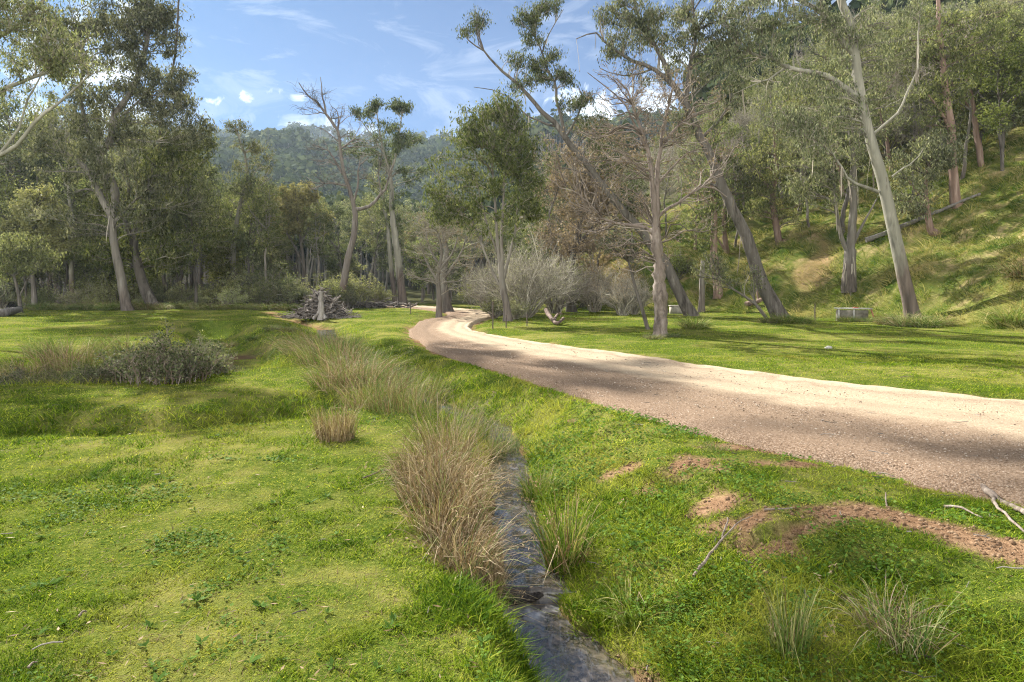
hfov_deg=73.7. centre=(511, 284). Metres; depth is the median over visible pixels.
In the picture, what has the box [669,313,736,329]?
tussock
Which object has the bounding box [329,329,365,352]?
rush clump
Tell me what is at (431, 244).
gum tree
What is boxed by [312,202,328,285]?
gum tree
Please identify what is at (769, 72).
gum tree
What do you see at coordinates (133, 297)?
shrub
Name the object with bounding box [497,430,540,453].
rush clump
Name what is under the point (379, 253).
dark gum tree
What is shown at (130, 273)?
wattle tree
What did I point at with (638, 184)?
bare tree
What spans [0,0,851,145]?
sky
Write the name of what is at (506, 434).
rush clump
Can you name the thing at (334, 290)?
shrub
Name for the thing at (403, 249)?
wattle tree
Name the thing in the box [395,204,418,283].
dark gum tree
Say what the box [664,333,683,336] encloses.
tussock
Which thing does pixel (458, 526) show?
reed clump
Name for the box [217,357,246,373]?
bramble
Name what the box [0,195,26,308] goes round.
wattle tree
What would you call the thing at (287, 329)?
tussock
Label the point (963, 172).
bare tree
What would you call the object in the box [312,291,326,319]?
stump
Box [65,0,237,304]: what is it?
gum tree
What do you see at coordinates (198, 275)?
gum tree
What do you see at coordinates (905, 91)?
shrub
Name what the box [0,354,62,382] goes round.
reed clump
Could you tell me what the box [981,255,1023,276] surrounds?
tussock
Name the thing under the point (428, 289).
gum tree
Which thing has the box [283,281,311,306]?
shrub
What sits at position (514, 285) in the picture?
leafless bush
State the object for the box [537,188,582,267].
russet tree
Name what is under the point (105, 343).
rush clump
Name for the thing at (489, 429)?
rush clump
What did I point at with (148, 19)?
gum tree
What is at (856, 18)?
bare tree
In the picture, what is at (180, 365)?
bramble
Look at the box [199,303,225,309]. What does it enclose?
tussock
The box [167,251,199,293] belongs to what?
wattle tree
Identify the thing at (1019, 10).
wattle tree
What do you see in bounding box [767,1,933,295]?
stringy gum
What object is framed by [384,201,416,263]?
gum tree
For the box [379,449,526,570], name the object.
reed clump
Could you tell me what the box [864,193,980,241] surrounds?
fallen log
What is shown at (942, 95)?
hillside gum
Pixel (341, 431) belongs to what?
reed clump
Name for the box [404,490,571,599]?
reed clump
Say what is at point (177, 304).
tussock
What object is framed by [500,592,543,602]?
cascade log
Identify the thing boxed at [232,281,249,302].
shrub
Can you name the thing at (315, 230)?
gum tree
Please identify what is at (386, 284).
dark gum tree
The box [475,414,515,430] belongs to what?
rush clump
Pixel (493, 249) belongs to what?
gum tree
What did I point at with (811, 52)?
hillside gum
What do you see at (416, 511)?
reed clump
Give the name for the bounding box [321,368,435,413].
rush clump
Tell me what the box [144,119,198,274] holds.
dark gum tree
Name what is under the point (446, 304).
bare tree
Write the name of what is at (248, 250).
dark gum tree
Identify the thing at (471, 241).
gum tree
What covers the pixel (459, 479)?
reed clump
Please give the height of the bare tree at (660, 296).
9.170 m
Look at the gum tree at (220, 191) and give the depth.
90.44 m
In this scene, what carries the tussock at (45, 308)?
on the ground at (810, 263)
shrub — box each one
[0,276,30,307]
[0,276,42,307]
[0,278,28,307]
[9,287,52,304]
[14,281,63,304]
[14,284,48,296]
[21,289,46,303]
[54,279,100,304]
[66,272,117,301]
[68,259,116,290]
[76,289,119,304]
[95,270,137,303]
[128,268,171,286]
[129,278,157,299]
[131,292,143,302]
[133,270,178,301]
[150,281,173,304]
[163,279,199,303]
[183,286,213,302]
[198,278,221,303]
[210,273,253,303]
[210,282,254,304]
[220,256,273,304]
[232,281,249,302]
[234,262,267,303]
[239,273,287,304]
[240,271,277,304]
[248,258,301,305]
[276,280,307,304]
[283,274,314,306]
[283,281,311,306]
[308,272,358,303]
[331,261,379,307]
[334,281,358,308]
[362,281,395,301]
[449,277,476,303]
[477,292,511,318]
[494,290,534,319]
[552,255,590,308]
[668,244,697,279]
[685,163,727,209]
[714,95,765,139]
[717,112,788,183]
[743,129,768,160]
[754,104,803,139]
[778,116,833,174]
[798,146,843,176]
[855,92,936,159]
[882,62,933,111]
[916,69,984,126]
[925,0,968,12]
[984,0,1020,7]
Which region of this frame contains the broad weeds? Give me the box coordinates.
[0,399,1023,681]
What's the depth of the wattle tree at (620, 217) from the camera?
55.01 m
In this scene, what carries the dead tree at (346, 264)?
on the ground at (810, 263)
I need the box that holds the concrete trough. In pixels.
[834,307,874,320]
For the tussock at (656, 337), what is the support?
on the ground at (810, 263)
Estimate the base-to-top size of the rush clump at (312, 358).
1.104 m
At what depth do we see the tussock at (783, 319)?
28.24 m
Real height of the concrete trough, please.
0.700 m
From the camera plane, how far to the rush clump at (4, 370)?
13.88 m
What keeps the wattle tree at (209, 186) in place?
on the ground at (810, 263)
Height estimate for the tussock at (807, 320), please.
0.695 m
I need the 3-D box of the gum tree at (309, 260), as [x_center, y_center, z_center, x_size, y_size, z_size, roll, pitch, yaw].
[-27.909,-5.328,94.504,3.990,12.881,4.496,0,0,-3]
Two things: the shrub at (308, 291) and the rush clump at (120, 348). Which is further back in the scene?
the shrub at (308, 291)
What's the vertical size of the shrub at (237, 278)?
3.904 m
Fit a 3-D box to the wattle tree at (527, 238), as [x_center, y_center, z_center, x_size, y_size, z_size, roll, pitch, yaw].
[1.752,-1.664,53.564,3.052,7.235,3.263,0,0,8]
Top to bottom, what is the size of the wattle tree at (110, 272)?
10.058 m
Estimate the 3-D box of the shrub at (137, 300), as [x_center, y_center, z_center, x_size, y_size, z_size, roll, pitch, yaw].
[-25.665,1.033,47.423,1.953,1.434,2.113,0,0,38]
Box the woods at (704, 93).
[682,0,1014,126]
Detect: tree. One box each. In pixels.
[0,95,65,300]
[0,97,41,217]
[0,129,34,213]
[0,136,64,284]
[0,173,39,305]
[0,179,85,303]
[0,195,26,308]
[0,224,66,312]
[1,124,62,277]
[1,203,60,290]
[3,91,72,301]
[4,121,58,287]
[7,0,220,310]
[23,151,102,303]
[24,87,105,286]
[27,90,102,301]
[47,161,107,304]
[47,170,108,303]
[49,223,102,304]
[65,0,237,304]
[79,234,129,285]
[81,183,140,279]
[84,104,133,251]
[96,222,159,295]
[100,152,135,232]
[110,117,164,256]
[112,127,166,272]
[114,111,165,300]
[137,133,213,303]
[141,224,180,279]
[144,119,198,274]
[155,150,224,292]
[157,152,224,303]
[160,208,211,301]
[164,156,228,291]
[167,166,226,293]
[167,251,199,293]
[197,214,261,289]
[198,188,253,272]
[198,266,199,284]
[201,180,238,288]
[203,171,232,288]
[222,170,286,276]
[222,176,263,277]
[230,191,276,278]
[238,221,268,273]
[242,182,287,304]
[242,237,289,275]
[243,230,295,283]
[246,177,292,263]
[259,179,341,287]
[268,201,304,271]
[271,202,308,280]
[287,77,398,308]
[289,201,320,289]
[299,197,332,289]
[302,200,336,287]
[304,227,313,281]
[308,232,365,282]
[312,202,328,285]
[317,206,335,280]
[319,204,349,274]
[325,199,348,277]
[335,198,380,278]
[338,198,361,237]
[345,196,379,285]
[352,195,387,300]
[358,205,388,300]
[360,200,399,297]
[370,198,400,293]
[376,211,404,261]
[381,203,410,270]
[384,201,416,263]
[385,214,419,279]
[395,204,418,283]
[396,204,419,248]
[397,204,473,317]
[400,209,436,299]
[400,234,439,301]
[402,185,493,312]
[402,197,424,286]
[402,226,418,287]
[404,213,442,299]
[417,210,439,290]
[417,211,435,293]
[431,236,475,301]
[434,218,462,270]
[439,217,465,295]
[456,220,485,276]
[457,213,480,278]
[457,236,471,289]
[463,213,487,265]
[467,211,493,262]
[472,221,492,273]
[474,221,493,270]
[481,215,513,261]
[487,221,509,257]
[489,211,517,253]
[495,219,528,260]
[504,215,525,267]
[514,213,529,258]
[516,222,549,300]
[516,244,533,266]
[521,219,549,295]
[522,124,649,311]
[532,55,744,336]
[534,194,584,305]
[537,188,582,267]
[541,196,564,264]
[547,190,578,241]
[567,178,621,269]
[583,175,610,266]
[609,172,626,244]
[619,159,650,262]
[619,164,649,245]
[642,138,673,209]
[649,148,689,238]
[661,142,679,194]
[666,145,689,206]
[686,117,707,203]
[701,112,738,155]
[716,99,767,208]
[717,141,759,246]
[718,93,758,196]
[748,80,776,175]
[751,62,790,201]
[774,54,838,215]
[778,50,814,103]
[778,65,814,171]
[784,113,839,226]
[795,42,824,91]
[802,34,851,187]
[838,9,867,77]
[868,1,912,85]
[875,74,907,150]
[881,31,956,175]
[885,8,935,149]
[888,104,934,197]
[895,40,934,128]
[900,8,981,144]
[905,9,1001,179]
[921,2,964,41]
[952,71,1005,142]
[957,44,1023,155]
[960,13,1023,170]
[963,0,1001,134]
[977,0,1013,99]
[996,4,1023,96]
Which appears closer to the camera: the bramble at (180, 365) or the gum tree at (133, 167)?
the bramble at (180, 365)
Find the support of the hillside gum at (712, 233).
on the ground at (810, 263)
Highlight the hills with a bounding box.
[0,136,697,284]
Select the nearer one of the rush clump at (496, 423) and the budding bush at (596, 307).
the rush clump at (496, 423)
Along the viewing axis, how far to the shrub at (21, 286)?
48.45 m
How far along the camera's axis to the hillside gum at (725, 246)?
45.75 m
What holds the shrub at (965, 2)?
on the ground at (810, 263)
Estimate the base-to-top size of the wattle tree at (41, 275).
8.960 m
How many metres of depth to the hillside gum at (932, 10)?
50.35 m
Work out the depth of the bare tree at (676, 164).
57.24 m
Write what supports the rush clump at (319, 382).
on the ground at (810, 263)
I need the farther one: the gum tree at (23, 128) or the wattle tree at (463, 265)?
the wattle tree at (463, 265)
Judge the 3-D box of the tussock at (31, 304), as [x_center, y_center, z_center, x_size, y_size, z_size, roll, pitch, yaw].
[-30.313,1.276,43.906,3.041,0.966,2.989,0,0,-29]
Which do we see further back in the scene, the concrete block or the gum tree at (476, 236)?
the gum tree at (476, 236)
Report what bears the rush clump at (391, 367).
on the ground at (810, 263)
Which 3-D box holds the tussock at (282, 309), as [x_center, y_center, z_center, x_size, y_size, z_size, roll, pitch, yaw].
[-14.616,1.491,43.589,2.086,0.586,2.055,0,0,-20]
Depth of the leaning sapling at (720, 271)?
29.47 m
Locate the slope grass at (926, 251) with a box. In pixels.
[539,75,1023,331]
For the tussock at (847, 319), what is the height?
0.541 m
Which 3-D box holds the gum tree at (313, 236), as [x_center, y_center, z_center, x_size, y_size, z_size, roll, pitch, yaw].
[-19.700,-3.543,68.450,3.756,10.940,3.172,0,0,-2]
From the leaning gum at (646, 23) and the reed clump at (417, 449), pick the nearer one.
the reed clump at (417, 449)
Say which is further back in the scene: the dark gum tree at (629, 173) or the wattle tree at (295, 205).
the wattle tree at (295, 205)
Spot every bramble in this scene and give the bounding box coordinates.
[0,361,53,384]
[18,366,72,384]
[47,357,104,383]
[71,360,124,383]
[90,348,165,382]
[92,318,228,385]
[161,330,238,378]
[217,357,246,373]
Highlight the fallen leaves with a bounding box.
[6,337,1023,681]
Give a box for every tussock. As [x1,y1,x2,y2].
[22,298,60,309]
[28,303,54,310]
[55,303,79,309]
[67,301,98,309]
[85,300,119,310]
[115,300,150,309]
[132,300,163,309]
[151,304,176,309]
[165,297,198,308]
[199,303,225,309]
[200,303,227,309]
[216,341,238,347]
[228,303,247,309]
[232,301,257,306]
[240,334,259,341]
[243,303,268,309]
[251,302,277,310]
[261,325,280,331]
[269,304,295,310]
[274,301,301,310]
[274,325,301,333]
[641,333,666,339]
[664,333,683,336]
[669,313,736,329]
[752,316,779,322]
[763,310,808,323]
[784,313,823,323]
[832,314,862,321]
[855,315,874,321]
[866,314,906,324]
[868,311,939,326]
[895,314,954,327]
[928,313,967,326]
[965,298,1023,328]
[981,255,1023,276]
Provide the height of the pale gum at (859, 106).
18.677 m
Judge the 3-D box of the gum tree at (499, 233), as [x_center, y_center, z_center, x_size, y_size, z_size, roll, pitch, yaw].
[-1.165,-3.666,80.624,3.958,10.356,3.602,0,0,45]
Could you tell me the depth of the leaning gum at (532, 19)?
36.37 m
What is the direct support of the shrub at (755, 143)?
on the ground at (810, 263)
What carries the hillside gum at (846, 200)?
on the ground at (810, 263)
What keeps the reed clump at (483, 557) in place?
on the ground at (810, 263)
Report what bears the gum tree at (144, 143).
on the ground at (810, 263)
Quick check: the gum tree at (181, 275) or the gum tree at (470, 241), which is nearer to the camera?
the gum tree at (181, 275)
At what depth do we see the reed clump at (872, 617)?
3.74 m
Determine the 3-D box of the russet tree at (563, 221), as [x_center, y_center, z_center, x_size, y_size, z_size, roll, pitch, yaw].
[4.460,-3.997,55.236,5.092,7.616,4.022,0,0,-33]
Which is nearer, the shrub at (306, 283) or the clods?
the clods
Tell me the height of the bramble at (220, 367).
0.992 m
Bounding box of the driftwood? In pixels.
[544,308,564,324]
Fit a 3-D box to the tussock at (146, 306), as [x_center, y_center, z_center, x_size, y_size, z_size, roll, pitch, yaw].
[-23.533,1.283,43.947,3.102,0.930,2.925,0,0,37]
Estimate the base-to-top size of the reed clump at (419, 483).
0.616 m
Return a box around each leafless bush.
[446,250,497,309]
[458,241,551,315]
[462,220,583,317]
[519,238,604,313]
[552,252,607,306]
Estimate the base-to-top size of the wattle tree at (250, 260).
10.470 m
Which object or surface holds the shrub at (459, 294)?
on the ground at (810, 263)
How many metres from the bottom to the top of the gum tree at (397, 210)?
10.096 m
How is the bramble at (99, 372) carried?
on the ground at (810, 263)
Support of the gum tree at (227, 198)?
on the ground at (810, 263)
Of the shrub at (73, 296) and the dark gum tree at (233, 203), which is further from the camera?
the dark gum tree at (233, 203)
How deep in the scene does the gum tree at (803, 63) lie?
45.78 m
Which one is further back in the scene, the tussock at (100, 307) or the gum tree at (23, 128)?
the gum tree at (23, 128)
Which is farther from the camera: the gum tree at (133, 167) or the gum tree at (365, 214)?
the gum tree at (133, 167)
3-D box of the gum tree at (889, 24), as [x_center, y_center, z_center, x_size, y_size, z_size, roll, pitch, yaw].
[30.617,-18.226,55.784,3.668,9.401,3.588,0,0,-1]
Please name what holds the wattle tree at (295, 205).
on the ground at (810, 263)
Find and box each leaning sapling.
[590,222,665,329]
[686,249,767,317]
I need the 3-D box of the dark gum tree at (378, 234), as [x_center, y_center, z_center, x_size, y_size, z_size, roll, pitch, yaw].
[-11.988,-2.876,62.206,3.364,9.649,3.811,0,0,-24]
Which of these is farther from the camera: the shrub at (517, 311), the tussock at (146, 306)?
the tussock at (146, 306)
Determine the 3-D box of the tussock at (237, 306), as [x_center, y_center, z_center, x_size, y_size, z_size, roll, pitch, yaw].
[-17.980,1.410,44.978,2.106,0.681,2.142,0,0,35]
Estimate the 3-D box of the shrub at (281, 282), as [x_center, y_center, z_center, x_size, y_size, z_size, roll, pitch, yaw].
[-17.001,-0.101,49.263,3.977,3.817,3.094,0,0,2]
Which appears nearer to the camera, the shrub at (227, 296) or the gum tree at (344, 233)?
the shrub at (227, 296)
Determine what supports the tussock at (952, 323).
on the ground at (810, 263)
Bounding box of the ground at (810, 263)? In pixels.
[0,47,1023,681]
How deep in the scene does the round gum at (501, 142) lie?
31.20 m
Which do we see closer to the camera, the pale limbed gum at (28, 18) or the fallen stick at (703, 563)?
the fallen stick at (703, 563)
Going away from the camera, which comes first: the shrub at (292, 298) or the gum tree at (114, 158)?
the shrub at (292, 298)
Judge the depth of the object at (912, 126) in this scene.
40.47 m
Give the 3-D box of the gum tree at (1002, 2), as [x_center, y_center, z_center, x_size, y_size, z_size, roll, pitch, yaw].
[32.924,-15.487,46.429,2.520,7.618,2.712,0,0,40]
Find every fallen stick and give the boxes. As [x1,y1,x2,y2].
[27,661,37,668]
[692,515,752,576]
[764,507,792,510]
[943,505,982,517]
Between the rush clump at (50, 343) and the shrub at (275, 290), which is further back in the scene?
the shrub at (275, 290)
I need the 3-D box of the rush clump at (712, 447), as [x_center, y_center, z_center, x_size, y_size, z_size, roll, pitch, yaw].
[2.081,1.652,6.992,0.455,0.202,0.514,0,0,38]
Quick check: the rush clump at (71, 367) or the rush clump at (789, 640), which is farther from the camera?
the rush clump at (71, 367)
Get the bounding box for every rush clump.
[0,347,81,378]
[10,332,126,374]
[11,330,77,358]
[34,344,137,374]
[75,329,136,357]
[86,330,184,358]
[252,322,361,359]
[266,324,385,369]
[282,355,380,393]
[303,339,415,389]
[315,341,388,365]
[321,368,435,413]
[327,361,462,420]
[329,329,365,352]
[336,359,412,380]
[343,352,431,395]
[371,384,509,462]
[430,389,506,443]
[473,426,527,460]
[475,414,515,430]
[480,422,529,445]
[485,432,529,453]
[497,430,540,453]
[501,459,571,507]
[505,477,629,586]
[588,570,684,638]
[696,439,735,452]
[736,563,846,676]
[843,573,975,681]
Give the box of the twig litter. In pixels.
[0,359,1023,680]
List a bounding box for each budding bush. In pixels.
[571,253,619,311]
[590,258,652,315]
[607,269,652,314]
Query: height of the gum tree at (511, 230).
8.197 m
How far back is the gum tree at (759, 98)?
54.38 m
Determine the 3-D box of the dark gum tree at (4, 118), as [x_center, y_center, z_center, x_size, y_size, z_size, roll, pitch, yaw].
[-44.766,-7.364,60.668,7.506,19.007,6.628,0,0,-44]
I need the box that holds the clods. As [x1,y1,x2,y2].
[488,421,1023,681]
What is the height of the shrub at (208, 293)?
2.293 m
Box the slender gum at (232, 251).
[202,116,280,304]
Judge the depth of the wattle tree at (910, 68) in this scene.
43.56 m
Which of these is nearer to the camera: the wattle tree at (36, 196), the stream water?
the stream water
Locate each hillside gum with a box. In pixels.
[638,134,675,229]
[672,124,718,249]
[679,113,752,298]
[706,156,769,253]
[738,87,823,244]
[742,79,760,115]
[748,85,775,154]
[791,24,849,196]
[799,33,889,235]
[853,13,904,170]
[877,120,973,236]
[884,0,1010,208]
[902,6,935,109]
[904,0,941,38]
[923,1,968,85]
[947,0,1023,166]
[983,0,1023,128]
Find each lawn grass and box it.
[0,294,1023,377]
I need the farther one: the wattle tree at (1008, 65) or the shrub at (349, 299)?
the shrub at (349, 299)
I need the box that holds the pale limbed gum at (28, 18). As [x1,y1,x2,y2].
[0,0,120,157]
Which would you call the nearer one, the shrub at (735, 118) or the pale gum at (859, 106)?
the pale gum at (859, 106)
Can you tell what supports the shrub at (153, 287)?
on the ground at (810, 263)
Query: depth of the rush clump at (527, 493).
6.86 m
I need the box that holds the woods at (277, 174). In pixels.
[6,119,640,287]
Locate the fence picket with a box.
[814,304,815,319]
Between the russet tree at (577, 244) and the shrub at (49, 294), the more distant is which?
the shrub at (49, 294)
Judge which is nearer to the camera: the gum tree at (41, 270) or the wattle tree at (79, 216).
the wattle tree at (79, 216)
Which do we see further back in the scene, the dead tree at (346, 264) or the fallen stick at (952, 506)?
the dead tree at (346, 264)
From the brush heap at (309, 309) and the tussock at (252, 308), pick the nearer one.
the brush heap at (309, 309)
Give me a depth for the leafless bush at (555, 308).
38.71 m
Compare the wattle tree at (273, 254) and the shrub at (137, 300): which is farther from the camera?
the wattle tree at (273, 254)
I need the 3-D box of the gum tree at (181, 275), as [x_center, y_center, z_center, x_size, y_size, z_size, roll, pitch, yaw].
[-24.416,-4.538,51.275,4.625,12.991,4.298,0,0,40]
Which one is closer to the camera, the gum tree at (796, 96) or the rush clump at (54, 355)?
the rush clump at (54, 355)
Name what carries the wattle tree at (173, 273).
on the ground at (810, 263)
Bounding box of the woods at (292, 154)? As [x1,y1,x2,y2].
[76,102,696,211]
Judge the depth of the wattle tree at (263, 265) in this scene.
73.87 m
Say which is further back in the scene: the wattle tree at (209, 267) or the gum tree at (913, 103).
the wattle tree at (209, 267)
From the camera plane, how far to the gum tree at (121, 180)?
88.86 m
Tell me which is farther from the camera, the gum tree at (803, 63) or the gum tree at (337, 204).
the gum tree at (337, 204)
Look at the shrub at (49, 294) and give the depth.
49.32 m
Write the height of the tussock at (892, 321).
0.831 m
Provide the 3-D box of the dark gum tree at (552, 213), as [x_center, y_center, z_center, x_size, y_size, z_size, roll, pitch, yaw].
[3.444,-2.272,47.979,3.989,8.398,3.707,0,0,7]
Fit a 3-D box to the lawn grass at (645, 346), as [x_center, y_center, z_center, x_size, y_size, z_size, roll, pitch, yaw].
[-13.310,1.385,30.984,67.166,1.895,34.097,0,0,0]
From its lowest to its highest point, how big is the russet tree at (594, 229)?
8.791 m
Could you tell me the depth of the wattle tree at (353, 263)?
66.41 m
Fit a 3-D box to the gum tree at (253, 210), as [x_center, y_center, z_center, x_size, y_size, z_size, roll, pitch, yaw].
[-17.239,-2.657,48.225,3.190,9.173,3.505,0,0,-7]
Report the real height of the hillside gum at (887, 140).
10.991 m
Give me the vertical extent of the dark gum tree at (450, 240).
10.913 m
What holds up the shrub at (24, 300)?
on the ground at (810, 263)
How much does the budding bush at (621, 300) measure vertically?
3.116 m
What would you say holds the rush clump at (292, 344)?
on the ground at (810, 263)
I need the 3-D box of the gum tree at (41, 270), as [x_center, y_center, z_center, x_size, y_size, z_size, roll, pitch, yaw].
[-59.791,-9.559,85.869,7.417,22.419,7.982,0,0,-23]
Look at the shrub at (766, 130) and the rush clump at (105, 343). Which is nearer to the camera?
the rush clump at (105, 343)
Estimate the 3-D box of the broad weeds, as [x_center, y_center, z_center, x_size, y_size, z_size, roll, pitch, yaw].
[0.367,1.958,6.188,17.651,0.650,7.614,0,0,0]
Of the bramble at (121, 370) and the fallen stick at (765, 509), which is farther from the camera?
the bramble at (121, 370)
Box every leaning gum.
[455,0,699,315]
[576,0,788,316]
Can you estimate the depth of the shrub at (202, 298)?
49.20 m
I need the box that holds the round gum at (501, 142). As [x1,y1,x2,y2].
[418,86,561,320]
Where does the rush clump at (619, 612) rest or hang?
on the ground at (810, 263)
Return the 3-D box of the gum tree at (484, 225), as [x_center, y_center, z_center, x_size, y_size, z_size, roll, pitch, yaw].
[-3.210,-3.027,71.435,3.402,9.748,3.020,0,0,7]
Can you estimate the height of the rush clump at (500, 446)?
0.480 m
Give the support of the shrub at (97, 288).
on the ground at (810, 263)
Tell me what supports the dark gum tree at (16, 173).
on the ground at (810, 263)
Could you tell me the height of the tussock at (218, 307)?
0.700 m
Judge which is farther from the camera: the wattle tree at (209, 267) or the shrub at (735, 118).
the shrub at (735, 118)
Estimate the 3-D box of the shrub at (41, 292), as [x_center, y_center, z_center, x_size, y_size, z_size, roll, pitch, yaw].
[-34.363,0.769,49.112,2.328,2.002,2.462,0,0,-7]
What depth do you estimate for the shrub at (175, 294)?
47.56 m
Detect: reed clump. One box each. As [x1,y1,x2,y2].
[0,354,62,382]
[304,401,374,442]
[354,431,534,527]
[361,440,493,506]
[362,430,475,484]
[368,419,514,491]
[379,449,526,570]
[379,462,523,546]
[391,489,526,587]
[402,501,556,622]
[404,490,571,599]
[406,413,488,471]
[406,521,545,632]
[423,451,526,530]
[425,420,546,516]
[806,575,963,663]
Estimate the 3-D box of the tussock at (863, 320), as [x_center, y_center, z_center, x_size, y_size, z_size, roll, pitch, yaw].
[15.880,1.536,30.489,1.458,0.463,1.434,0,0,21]
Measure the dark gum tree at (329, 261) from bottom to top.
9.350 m
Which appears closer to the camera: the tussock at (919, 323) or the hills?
the tussock at (919, 323)
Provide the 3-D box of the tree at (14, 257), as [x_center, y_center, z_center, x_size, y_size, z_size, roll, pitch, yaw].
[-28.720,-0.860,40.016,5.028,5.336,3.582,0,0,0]
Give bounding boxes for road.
[388,305,1023,506]
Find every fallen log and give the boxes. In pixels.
[0,306,22,316]
[353,300,370,305]
[744,290,762,306]
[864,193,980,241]
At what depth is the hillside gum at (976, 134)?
39.81 m
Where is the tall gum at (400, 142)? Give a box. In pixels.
[334,94,433,302]
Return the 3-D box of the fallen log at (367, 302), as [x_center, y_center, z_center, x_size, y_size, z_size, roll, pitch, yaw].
[-11.694,1.533,52.916,2.794,0.645,1.194,0,0,-37]
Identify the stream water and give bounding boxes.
[317,329,634,681]
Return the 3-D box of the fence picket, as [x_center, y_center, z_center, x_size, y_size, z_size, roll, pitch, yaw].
[14.060,1.375,31.684,0.045,0.950,0.052,0,0,0]
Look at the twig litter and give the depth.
4.53 m
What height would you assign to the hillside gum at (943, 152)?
6.416 m
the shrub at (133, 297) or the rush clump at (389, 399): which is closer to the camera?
the rush clump at (389, 399)
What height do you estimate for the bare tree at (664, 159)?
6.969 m
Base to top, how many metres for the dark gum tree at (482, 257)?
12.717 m
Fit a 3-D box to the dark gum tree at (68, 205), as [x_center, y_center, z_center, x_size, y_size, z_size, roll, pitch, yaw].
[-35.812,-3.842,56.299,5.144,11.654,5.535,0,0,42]
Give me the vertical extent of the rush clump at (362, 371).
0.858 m
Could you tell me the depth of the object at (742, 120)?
49.35 m
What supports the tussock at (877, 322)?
on the ground at (810, 263)
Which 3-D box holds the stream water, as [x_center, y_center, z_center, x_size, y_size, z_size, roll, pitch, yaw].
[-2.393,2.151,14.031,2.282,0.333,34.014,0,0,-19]
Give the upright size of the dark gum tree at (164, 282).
12.924 m
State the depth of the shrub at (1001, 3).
67.61 m
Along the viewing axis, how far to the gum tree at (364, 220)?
64.76 m
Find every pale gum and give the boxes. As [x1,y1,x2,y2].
[364,168,400,301]
[701,0,942,317]
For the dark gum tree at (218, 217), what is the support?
on the ground at (810, 263)
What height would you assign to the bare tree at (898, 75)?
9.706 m
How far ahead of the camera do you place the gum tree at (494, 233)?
75.53 m
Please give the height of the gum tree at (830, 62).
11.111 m
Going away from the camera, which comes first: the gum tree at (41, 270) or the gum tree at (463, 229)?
the gum tree at (463, 229)
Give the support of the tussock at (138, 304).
on the ground at (810, 263)
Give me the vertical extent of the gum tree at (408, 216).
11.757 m
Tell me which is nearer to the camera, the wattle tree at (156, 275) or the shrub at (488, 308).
the shrub at (488, 308)
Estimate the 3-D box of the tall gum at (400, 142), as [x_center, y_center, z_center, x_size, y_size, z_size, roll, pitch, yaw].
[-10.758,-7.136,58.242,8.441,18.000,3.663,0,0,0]
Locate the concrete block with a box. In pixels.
[668,305,682,313]
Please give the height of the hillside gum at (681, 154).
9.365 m
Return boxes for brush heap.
[277,285,361,318]
[362,298,416,307]
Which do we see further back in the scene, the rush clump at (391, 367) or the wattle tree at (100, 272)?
the wattle tree at (100, 272)
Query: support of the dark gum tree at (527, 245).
on the ground at (810, 263)
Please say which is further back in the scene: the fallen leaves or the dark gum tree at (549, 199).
the dark gum tree at (549, 199)
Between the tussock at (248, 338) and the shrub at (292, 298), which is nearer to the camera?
the tussock at (248, 338)
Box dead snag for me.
[697,261,706,311]
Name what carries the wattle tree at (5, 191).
on the ground at (810, 263)
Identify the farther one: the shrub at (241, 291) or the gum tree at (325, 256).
the gum tree at (325, 256)
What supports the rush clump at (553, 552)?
on the ground at (810, 263)
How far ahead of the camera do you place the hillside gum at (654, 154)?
54.60 m
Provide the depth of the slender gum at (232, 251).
51.81 m
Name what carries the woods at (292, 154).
on the hills
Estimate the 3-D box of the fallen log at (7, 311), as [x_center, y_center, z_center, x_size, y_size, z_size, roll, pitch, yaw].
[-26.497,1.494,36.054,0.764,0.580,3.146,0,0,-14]
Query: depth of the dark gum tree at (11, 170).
58.58 m
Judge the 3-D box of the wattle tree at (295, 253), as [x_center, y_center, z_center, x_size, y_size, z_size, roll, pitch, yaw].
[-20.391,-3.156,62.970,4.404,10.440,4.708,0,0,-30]
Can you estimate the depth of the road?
9.39 m
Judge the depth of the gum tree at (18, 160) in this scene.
53.71 m
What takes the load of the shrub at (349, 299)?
on the ground at (810, 263)
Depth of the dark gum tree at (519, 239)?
68.83 m
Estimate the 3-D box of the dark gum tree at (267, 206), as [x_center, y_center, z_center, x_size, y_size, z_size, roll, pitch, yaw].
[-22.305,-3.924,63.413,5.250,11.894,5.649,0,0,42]
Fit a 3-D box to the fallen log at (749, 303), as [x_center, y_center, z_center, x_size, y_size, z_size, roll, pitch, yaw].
[14.102,0.704,39.028,1.508,1.206,0.626,0,0,43]
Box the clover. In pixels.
[0,402,1023,681]
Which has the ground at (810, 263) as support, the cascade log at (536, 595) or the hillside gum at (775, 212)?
the hillside gum at (775, 212)

